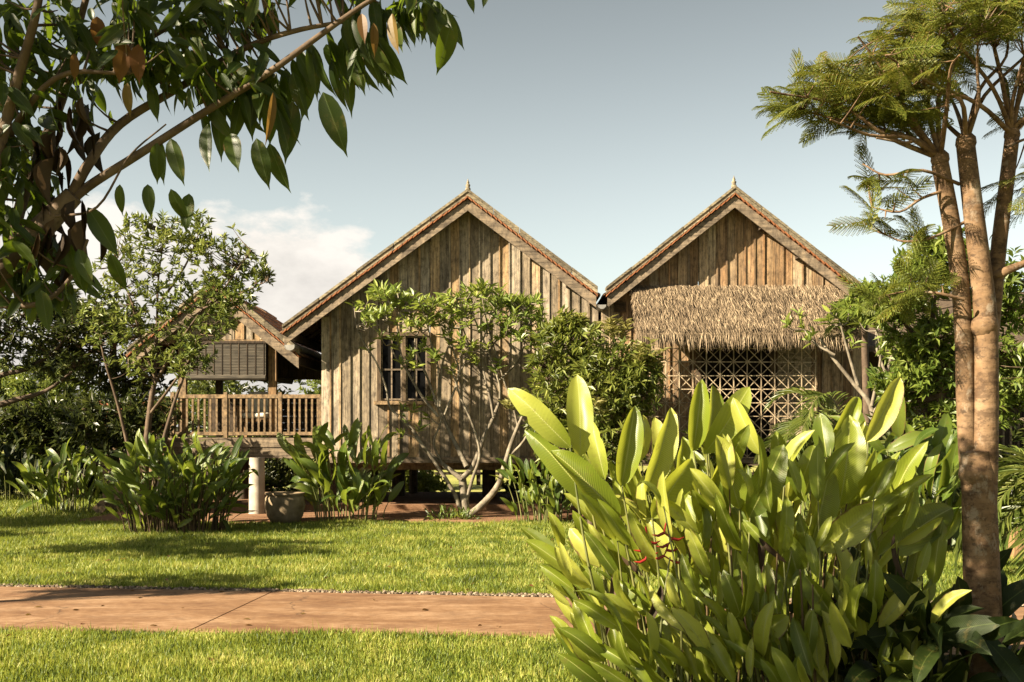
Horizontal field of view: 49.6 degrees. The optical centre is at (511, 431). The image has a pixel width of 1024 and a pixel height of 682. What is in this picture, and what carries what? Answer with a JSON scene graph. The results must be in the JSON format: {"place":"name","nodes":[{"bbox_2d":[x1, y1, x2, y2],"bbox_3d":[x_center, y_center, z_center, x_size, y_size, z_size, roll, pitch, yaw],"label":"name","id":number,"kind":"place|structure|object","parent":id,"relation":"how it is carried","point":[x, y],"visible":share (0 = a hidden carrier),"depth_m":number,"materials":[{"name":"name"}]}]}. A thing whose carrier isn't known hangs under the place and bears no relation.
{"place":"outdoors","nodes":[
{"label":"outdoors","id":0,"kind":"place"},
{"bbox_2d":[280,180,605,501],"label":"wooden house","id":1,"kind":"structure","parent":0,"point":[466,235],"depth_m":21.22,"materials":[{"name":"brown wood"}]},
{"bbox_2d":[374,332,433,404],"bbox_3d":[-2.069,-1.206,21.191,1.130,1.386,0.162,0,0,0],"label":"window","id":2,"kind":"structure","parent":1,"relation":"in","point":[400,388],"depth_m":21.23,"materials":[{"name":"brown wood"}]},
{"bbox_2d":[80,510,806,523],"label":"earth","id":3,"kind":"structure","parent":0,"point":[417,516],"depth_m":20.16,"materials":[{"name":"brown soil"}]},
{"bbox_2d":[265,491,304,523],"bbox_3d":[-3.976,1.335,19.394,0.700,0.530,0.700,0,0,0],"label":"stone jar","id":4,"kind":"object","parent":3,"relation":"on","point":[285,506],"visible":0.99,"depth_m":19.12,"materials":[{"name":"beige stone"}]},
{"bbox_2d":[345,277,548,515],"bbox_3d":[-1.167,-0.619,19.928,3.768,4.345,1.598,0,0,0],"label":"frangipani tree","id":5,"kind":"object","parent":3,"relation":"on","point":[499,300],"visible":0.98,"depth_m":19.91,"materials":[{"name":"green plant"}]},
{"bbox_2d":[424,503,480,519],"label":"grass tuft","id":6,"kind":"object","parent":3,"relation":"on","point":[464,514],"visible":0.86,"depth_m":19.57,"materials":[{"name":"green plant"}]},
{"bbox_2d":[641,455,753,495],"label":"shrub","id":7,"kind":"object","parent":3,"relation":"on","point":[749,466],"visible":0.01,"depth_m":22.89,"materials":[{"name":"green plant"}]},
{"bbox_2d":[188,492,809,510],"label":"terrace","id":8,"kind":"structure","parent":0,"point":[420,501],"depth_m":21.96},
{"bbox_2d":[126,286,320,513],"bbox_3d":[-5.577,-0.672,23.368,3.753,4.544,5.252,0,0,0],"label":"veranda","id":9,"kind":"object","parent":8,"relation":"on","point":[252,348],"visible":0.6,"depth_m":21.56,"materials":[{"name":"wood"}]},
{"bbox_2d":[236,392,277,436],"bbox_3d":[-5.150,-0.350,22.590,0.800,0.940,0.700,0,0,0],"label":"armchair","id":10,"kind":"object","parent":9,"relation":"on","point":[249,412],"visible":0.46,"depth_m":22.72,"materials":[{"name":"brown wood"}]},
{"bbox_2d":[596,177,860,487],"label":"wooden house","id":11,"kind":"structure","parent":8,"relation":"on","point":[715,292],"depth_m":20.86,"materials":[{"name":"brown wood"}]},
{"bbox_2d":[0,497,1021,681],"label":"lawn","id":12,"kind":"structure","parent":0,"point":[310,636],"depth_m":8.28,"materials":[{"name":"plant"}]},
{"bbox_2d":[0,396,71,501],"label":"heliconia clump","id":13,"kind":"object","parent":12,"relation":"on","point":[7,466],"visible":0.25,"depth_m":25.29,"materials":[{"name":"green plant"}]},
{"bbox_2d":[0,294,95,407],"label":"shade tree","id":14,"kind":"object","parent":12,"relation":"on","point":[8,332],"visible":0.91,"depth_m":21.94,"materials":[{"name":"green plant"}]},
{"bbox_2d":[0,389,107,500],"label":"shade tree","id":15,"kind":"object","parent":12,"relation":"on","point":[36,428],"visible":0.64,"depth_m":24.63,"materials":[{"name":"green plant"}]},
{"bbox_2d":[4,438,116,512],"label":"heliconia clump","id":16,"kind":"object","parent":12,"relation":"on","point":[51,483],"visible":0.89,"depth_m":21.78,"materials":[{"name":"green plant"}]},
{"bbox_2d":[17,277,174,483],"bbox_3d":[-8.688,-0.816,23.012,3.345,4.831,1.922,0,0,0],"label":"shade tree","id":17,"kind":"object","parent":12,"relation":"on","point":[122,384],"visible":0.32,"depth_m":22.76,"materials":[{"name":"green plant"}]},
{"bbox_2d":[40,383,184,513],"bbox_3d":[-7.382,0.344,20.518,2.697,2.518,1.517,0,0,0],"label":"shade tree","id":18,"kind":"object","parent":12,"relation":"on","point":[90,415],"visible":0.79,"depth_m":20.26,"materials":[{"name":"green plant"}]},
{"bbox_2d":[92,401,179,514],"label":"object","id":19,"kind":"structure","parent":12,"relation":"on","point":[98,507],"depth_m":21.27,"materials":[{"name":"plant"}]},
{"bbox_2d":[74,209,275,524],"bbox_3d":[-5.652,-1.076,18.593,3.396,5.377,1.529,0,0,0],"label":"slender tree","id":20,"kind":"object","parent":12,"relation":"on","point":[190,353],"visible":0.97,"depth_m":18.46,"materials":[{"name":"green plant"}]},
{"bbox_2d":[93,428,258,533],"bbox_3d":[-5.350,0.823,17.771,2.626,1.746,2.245,0,0,0],"label":"heliconia clump","id":21,"kind":"object","parent":12,"relation":"on","point":[133,481],"visible":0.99,"depth_m":17.45,"materials":[{"name":"green plant"}]},
{"bbox_2d":[0,0,487,333],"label":"overhanging tree","id":22,"kind":"object","parent":12,"relation":"on","point":[31,245],"visible":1,"depth_m":4.44,"materials":[{"name":"green plant"}]},
{"bbox_2d":[6,522,637,660],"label":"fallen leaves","id":23,"kind":"object","parent":12,"relation":"on","point":[255,567],"visible":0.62,"depth_m":11.26,"materials":[{"name":"brown plant"}]},
{"bbox_2d":[276,418,408,521],"bbox_3d":[-3.036,0.678,19.760,2.396,1.850,1.896,0,0,0],"label":"heliconia clump","id":24,"kind":"object","parent":12,"relation":"on","point":[356,485],"visible":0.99,"depth_m":19.51,"materials":[{"name":"green plant"}]},
{"bbox_2d":[0,492,1022,524],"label":"grass","id":25,"kind":"structure","parent":12,"relation":"on","point":[7,512],"depth_m":21.46,"materials":[{"name":"green plant"}]},
{"bbox_2d":[0,518,1023,600],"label":"grass","id":26,"kind":"structure","parent":12,"relation":"on","point":[284,569],"depth_m":13.83,"materials":[{"name":"green plant"}]},
{"bbox_2d":[0,583,1023,606],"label":"gravel","id":27,"kind":"structure","parent":12,"relation":"on","point":[472,593],"depth_m":10.96,"materials":[{"name":"stone"}]},
{"bbox_2d":[492,447,581,524],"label":"heliconia clump","id":28,"kind":"object","parent":12,"relation":"on","point":[535,490],"visible":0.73,"depth_m":19.29,"materials":[{"name":"green plant"}]},
{"bbox_2d":[498,304,670,524],"bbox_3d":[1.219,-0.279,19.142,2.964,3.849,1.937,0,0,0],"label":"mango tree","id":29,"kind":"object","parent":12,"relation":"on","point":[627,379],"visible":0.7,"depth_m":18.91,"materials":[{"name":"green plant"}]},
{"bbox_2d":[649,427,716,522],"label":"shrub","id":30,"kind":"object","parent":12,"relation":"on","point":[714,464],"visible":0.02,"depth_m":19.16,"materials":[{"name":"green plant"}]},
{"bbox_2d":[508,375,971,681],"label":"heliconia clump","id":31,"kind":"object","parent":12,"relation":"on","point":[756,626],"visible":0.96,"depth_m":6.67,"materials":[{"name":"green plant"}]},
{"bbox_2d":[753,385,890,518],"bbox_3d":[4.927,0.516,16.616,2.376,2.396,2.057,0,0,0],"label":"palm","id":32,"kind":"object","parent":12,"relation":"on","point":[793,425],"visible":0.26,"depth_m":16.28,"materials":[{"name":"green plant"}]},
{"bbox_2d":[822,283,871,446],"bbox_3d":[6.242,-0.563,19.831,1.321,4.331,1.455,0,0,0],"label":"palm","id":33,"kind":"object","parent":12,"relation":"on","point":[865,354],"visible":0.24,"depth_m":19.75,"materials":[{"name":"green plant"}]},
{"bbox_2d":[781,299,915,438],"bbox_3d":[5.540,-1.004,18.210,2.246,2.386,1.218,0,0,0],"label":"frangipani tree","id":34,"kind":"object","parent":12,"relation":"on","point":[807,338],"visible":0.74,"depth_m":18.24,"materials":[{"name":"green plant"}]},
{"bbox_2d":[801,411,906,519],"bbox_3d":[6.090,0.710,18.667,2.587,2.099,1.730,0,0,0],"label":"shrub","id":35,"kind":"object","parent":12,"relation":"on","point":[885,435],"depth_m":18.34,"materials":[{"name":"green plant"}]},
{"bbox_2d":[753,0,1023,680],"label":"forked tree","id":36,"kind":"object","parent":12,"relation":"on","point":[918,64],"visible":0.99,"depth_m":6.44,"materials":[{"name":"green plant"}]},
{"bbox_2d":[789,547,1023,681],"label":"heliconia clump","id":37,"kind":"object","parent":12,"relation":"on","point":[957,626],"visible":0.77,"depth_m":6.23,"materials":[{"name":"green plant"}]},
{"bbox_2d":[828,397,1001,547],"bbox_3d":[5.262,0.658,14.742,2.435,2.370,2.363,0,0,0],"label":"heliconia clump","id":38,"kind":"object","parent":12,"relation":"on","point":[940,460],"visible":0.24,"depth_m":14.36,"materials":[{"name":"green plant"}]},
{"bbox_2d":[839,225,1023,544],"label":"bright tree","id":39,"kind":"object","parent":12,"relation":"on","point":[923,374],"visible":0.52,"depth_m":15.28,"materials":[{"name":"green plant"}]},
{"bbox_2d":[922,486,960,526],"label":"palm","id":40,"kind":"object","parent":12,"relation":"on","point":[957,496],"visible":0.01,"depth_m":15.04,"materials":[{"name":"green plant"}]},
{"bbox_2d":[861,292,1023,463],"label":"wooden house","id":41,"kind":"structure","parent":12,"relation":"on","point":[1006,439],"depth_m":25.58,"materials":[{"name":"brown wood"}]},
{"bbox_2d":[886,425,1023,526],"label":"shrub","id":42,"kind":"object","parent":12,"relation":"on","point":[1017,435],"visible":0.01,"depth_m":18.47,"materials":[{"name":"green plant"}]},
{"bbox_2d":[950,437,1023,577],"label":"palm","id":43,"kind":"object","parent":12,"relation":"on","point":[1009,478],"visible":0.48,"depth_m":12.35,"materials":[{"name":"green plant"}]},
{"bbox_2d":[1001,488,1023,519],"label":"shrub","id":44,"kind":"object","parent":12,"relation":"on","point":[1022,497],"visible":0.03,"depth_m":15.80,"materials":[{"name":"green plant"}]},
{"bbox_2d":[1006,527,1023,558],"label":"garden post","id":45,"kind":"object","parent":12,"relation":"on","point":[1014,552],"depth_m":13.79,"materials":[{"name":"wood"}]},
{"bbox_2d":[0,586,1023,654],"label":"path","id":46,"kind":"structure","parent":0,"point":[162,609],"depth_m":9.70,"materials":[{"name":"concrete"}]},
{"bbox_2d":[0,435,1023,496],"bbox_3d":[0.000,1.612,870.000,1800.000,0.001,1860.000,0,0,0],"label":"ground","id":47,"kind":"structure","parent":0,"point":[454,481],"depth_m":34.93,"materials":[{"name":"brown soil"}]},
{"bbox_2d":[0,356,36,398],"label":"distant tree","id":48,"kind":"object","parent":47,"relation":"on","point":[6,368],"visible":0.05,"depth_m":64.99,"materials":[{"name":"green plant"}]},
{"bbox_2d":[0,371,93,496],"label":"shrub","id":49,"kind":"object","parent":47,"relation":"on","point":[67,388],"visible":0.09,"depth_m":27.62,"materials":[{"name":"green plant"}]},
{"bbox_2d":[0,359,100,407],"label":"distant tree","id":50,"kind":"object","parent":47,"relation":"on","point":[47,383],"visible":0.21,"depth_m":57.06,"materials":[{"name":"green plant"}]},
{"bbox_2d":[66,469,87,495],"bbox_3d":[-10.558,1.260,27.042,0.532,0.680,0.532,0,0,0],"label":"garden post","id":51,"kind":"object","parent":47,"relation":"on","point":[81,472],"visible":0.21,"depth_m":26.90,"materials":[{"name":"wood"}]},
{"bbox_2d":[33,410,202,493],"bbox_3d":[-10.491,0.555,29.510,4.982,2.449,3.026,0,0,0],"label":"shrub","id":52,"kind":"object","parent":47,"relation":"on","point":[93,476],"visible":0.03,"depth_m":28.82,"materials":[{"name":"green plant"}]},
{"bbox_2d":[107,421,228,496],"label":"shrub","id":53,"kind":"object","parent":47,"relation":"on","point":[184,460],"visible":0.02,"depth_m":27.46,"materials":[{"name":"green plant"}]},
{"bbox_2d":[169,380,244,458],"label":"distant tree","id":54,"kind":"object","parent":47,"relation":"on","point":[191,382],"visible":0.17,"depth_m":61.16,"materials":[{"name":"green plant"}]},
{"bbox_2d":[174,380,320,491],"bbox_3d":[-6.819,-0.203,29.533,4.788,3.903,2.796,0,0,0],"label":"shrub","id":55,"kind":"object","parent":47,"relation":"on","point":[279,476],"visible":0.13,"depth_m":29.18,"materials":[{"name":"green plant"}]},
{"bbox_2d":[295,379,320,393],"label":"distant tree","id":56,"kind":"object","parent":47,"relation":"on","point":[312,384],"visible":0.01,"depth_m":69.47,"materials":[{"name":"green plant"}]},
{"bbox_2d":[305,388,438,491],"bbox_3d":[-4.091,-0.075,30.466,4.536,3.714,2.648,0,0,0],"label":"shrub","id":57,"kind":"object","parent":47,"relation":"on","point":[389,490],"depth_m":30.07,"materials":[{"name":"green plant"}]},
{"bbox_2d":[385,470,447,491],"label":"shrub","id":58,"kind":"object","parent":47,"relation":"on","point":[431,482],"visible":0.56,"depth_m":28.22,"materials":[{"name":"green plant"}]},
{"bbox_2d":[206,458,757,484],"bbox_3d":[0.000,1.125,32.975,26.120,0.950,0.150,0,0,0],"label":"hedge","id":59,"kind":"object","parent":47,"relation":"on","point":[478,476],"visible":0.02,"depth_m":32.90,"materials":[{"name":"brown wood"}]},
{"bbox_2d":[496,470,567,491],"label":"shrub","id":60,"kind":"object","parent":47,"relation":"on","point":[511,486],"visible":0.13,"depth_m":27.05,"materials":[{"name":"green plant"}]},
{"bbox_2d":[0,0,1023,431],"label":"sky","id":61,"kind":"structure","parent":0,"point":[599,129],"materials":[{"name":"blue"}]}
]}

